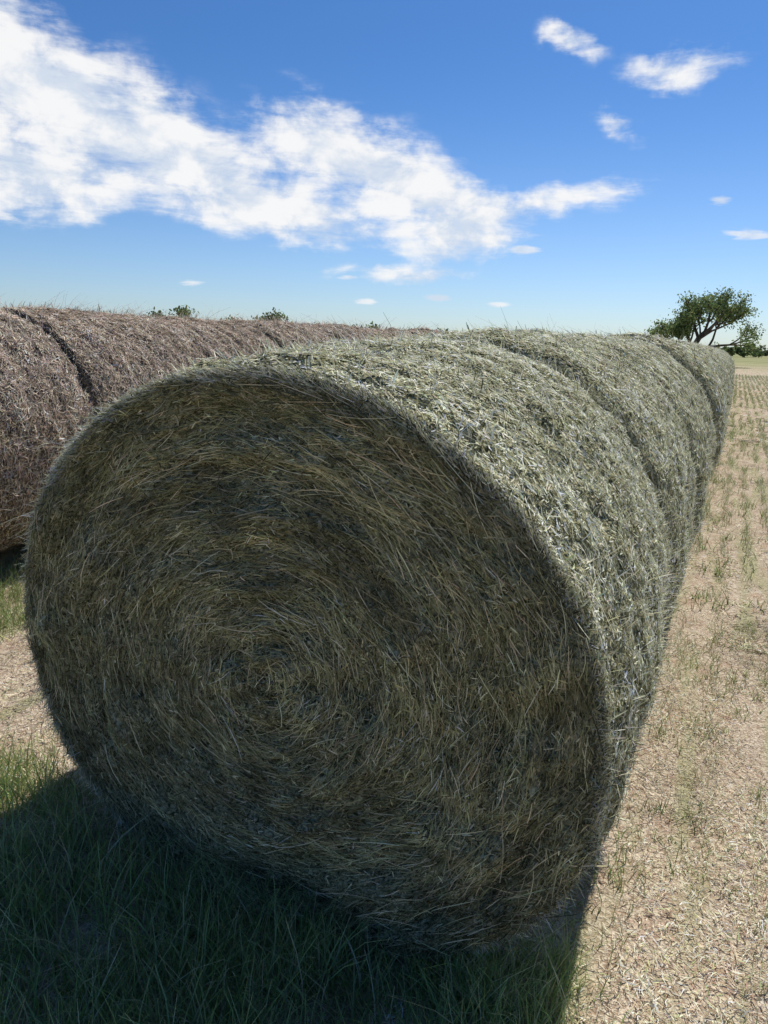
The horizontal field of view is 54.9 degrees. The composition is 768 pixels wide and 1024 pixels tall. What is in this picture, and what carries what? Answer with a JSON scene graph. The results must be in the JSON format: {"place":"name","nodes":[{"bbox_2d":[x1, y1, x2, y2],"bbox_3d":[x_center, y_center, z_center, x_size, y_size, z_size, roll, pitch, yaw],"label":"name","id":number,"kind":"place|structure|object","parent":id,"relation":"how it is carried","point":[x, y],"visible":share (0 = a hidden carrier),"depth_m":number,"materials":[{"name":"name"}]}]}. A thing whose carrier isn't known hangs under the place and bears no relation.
{"place":"outdoors","nodes":[
{"label":"outdoors","id":0,"kind":"place"},
{"bbox_2d":[0,353,767,1023],"bbox_3d":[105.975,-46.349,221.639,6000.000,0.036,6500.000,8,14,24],"label":"ground","id":1,"kind":"structure","parent":0,"point":[752,733],"depth_m":2.53,"materials":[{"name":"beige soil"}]},
{"bbox_2d":[0,294,95,561],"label":"hay bale","id":2,"kind":"object","parent":1,"relation":"on","point":[43,392],"visible":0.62,"depth_m":4.95,"materials":[{"name":"plant"}]},
{"bbox_2d":[0,292,218,418],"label":"hay bale","id":3,"kind":"object","parent":1,"relation":"on","point":[116,354],"visible":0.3,"depth_m":5.76,"materials":[{"name":"plant"}]},
{"bbox_2d":[122,300,293,362],"bbox_3d":[-2.048,-1.137,7.757,2.353,2.073,2.031,8,14,25],"label":"hay bale","id":4,"kind":"object","parent":1,"relation":"on","point":[215,335],"visible":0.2,"depth_m":7.31,"materials":[{"name":"plant"}]},
{"bbox_2d":[225,310,346,349],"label":"hay bale","id":5,"kind":"object","parent":1,"relation":"on","point":[278,329],"visible":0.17,"depth_m":8.47,"materials":[{"name":"plant"}]},
{"bbox_2d":[294,311,389,342],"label":"hay bale","id":6,"kind":"object","parent":1,"relation":"on","point":[330,328],"visible":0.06,"depth_m":9.89,"materials":[{"name":"plant"}]},
{"bbox_2d":[2,314,690,971],"bbox_3d":[-0.012,0.224,2.647,2.107,1.814,1.738,8,17,24],"label":"hay bale","id":7,"kind":"object","parent":1,"relation":"on","point":[370,630],"visible":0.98,"depth_m":1.92,"materials":[{"name":"plant"}]},
{"bbox_2d":[4,305,767,357],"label":"distant trees","id":8,"kind":"object","parent":1,"relation":"on","point":[731,351],"visible":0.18,"depth_m":153.68,"materials":[{"name":"green plant"}]},
{"bbox_2d":[362,318,421,339],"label":"hay bale","id":9,"kind":"object","parent":1,"relation":"on","point":[388,330],"visible":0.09,"depth_m":11.34,"materials":[{"name":"plant"}]},
{"bbox_2d":[401,322,442,335],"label":"hay bale","id":10,"kind":"object","parent":1,"relation":"on","point":[427,330],"visible":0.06,"depth_m":12.51,"materials":[{"name":"plant"}]},
{"bbox_2d":[389,306,712,646],"bbox_3d":[0.616,-0.114,3.967,2.140,1.897,1.752,8,15,24],"label":"hay bale","id":11,"kind":"object","parent":1,"relation":"on","point":[656,424],"visible":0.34,"depth_m":3.18,"materials":[{"name":"plant"}]},
{"bbox_2d":[555,326,725,555],"bbox_3d":[1.280,-0.379,5.291,2.164,1.893,1.718,7,14,23],"label":"hay bale","id":12,"kind":"object","parent":1,"relation":"on","point":[686,406],"visible":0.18,"depth_m":4.50,"materials":[{"name":"plant"}]},
{"bbox_2d":[594,332,724,488],"bbox_3d":[1.919,-0.680,6.659,2.164,1.893,1.718,8,14,24],"label":"hay bale","id":13,"kind":"object","parent":1,"relation":"on","point":[690,383],"visible":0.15,"depth_m":6.06,"materials":[{"name":"plant"}]},
{"bbox_2d":[590,325,731,469],"bbox_3d":[2.719,-1.070,8.215,2.226,1.979,1.796,8,14,24],"label":"hay bale","id":14,"kind":"object","parent":1,"relation":"on","point":[699,367],"visible":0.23,"depth_m":7.30,"materials":[{"name":"plant"}]},
{"bbox_2d":[569,374,767,1023],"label":"crop stubble","id":15,"kind":"object","parent":1,"relation":"on","point":[755,457],"visible":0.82,"depth_m":4.77,"materials":[{"name":"beige plant"}]},
{"bbox_2d":[671,337,732,423],"bbox_3d":[4.800,-2.009,12.546,2.226,1.979,1.796,8,14,24],"label":"hay bale","id":16,"kind":"object","parent":1,"relation":"on","point":[719,365],"visible":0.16,"depth_m":11.77,"materials":[{"name":"plant"}]},
{"bbox_2d":[672,338,731,428],"bbox_3d":[4.075,-1.671,11.053,2.170,1.942,1.850,8,14,24],"label":"hay bale","id":17,"kind":"object","parent":1,"relation":"on","point":[717,369],"visible":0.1,"depth_m":10.43,"materials":[{"name":"plant"}]},
{"bbox_2d":[644,285,767,354],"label":"oak tree","id":18,"kind":"object","parent":1,"relation":"on","point":[683,325],"visible":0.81,"depth_m":79.77,"materials":[{"name":"green plant"}]},
{"bbox_2d":[682,340,735,403],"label":"hay bale","id":19,"kind":"object","parent":1,"relation":"on","point":[722,360],"visible":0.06,"depth_m":14.69,"materials":[{"name":"plant"}]},
{"bbox_2d":[691,341,737,391],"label":"hay bale","id":20,"kind":"object","parent":1,"relation":"on","point":[727,363],"visible":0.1,"depth_m":17.59,"materials":[{"name":"plant"}]},
{"bbox_2d":[704,342,734,381],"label":"hay bale","id":21,"kind":"object","parent":1,"relation":"on","point":[725,357],"visible":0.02,"depth_m":20.58,"materials":[{"name":"plant"}]},
{"bbox_2d":[713,345,734,373],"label":"hay bale","id":22,"kind":"object","parent":1,"relation":"on","point":[728,355],"visible":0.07,"depth_m":29.04,"materials":[{"name":"plant"}]},
{"bbox_2d":[717,347,734,371],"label":"hay bale","id":23,"kind":"object","parent":1,"relation":"on","point":[729,358],"visible":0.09,"depth_m":27.55,"materials":[{"name":"plant"}]},
{"bbox_2d":[0,421,767,1023],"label":"green grass","id":24,"kind":"structure","parent":0,"point":[502,1005],"depth_m":2.00,"materials":[{"name":"green plant"}]},
{"bbox_2d":[0,0,767,350],"label":"sky","id":25,"kind":"structure","parent":0,"point":[589,165],"materials":[{"name":"blue"}]}
]}

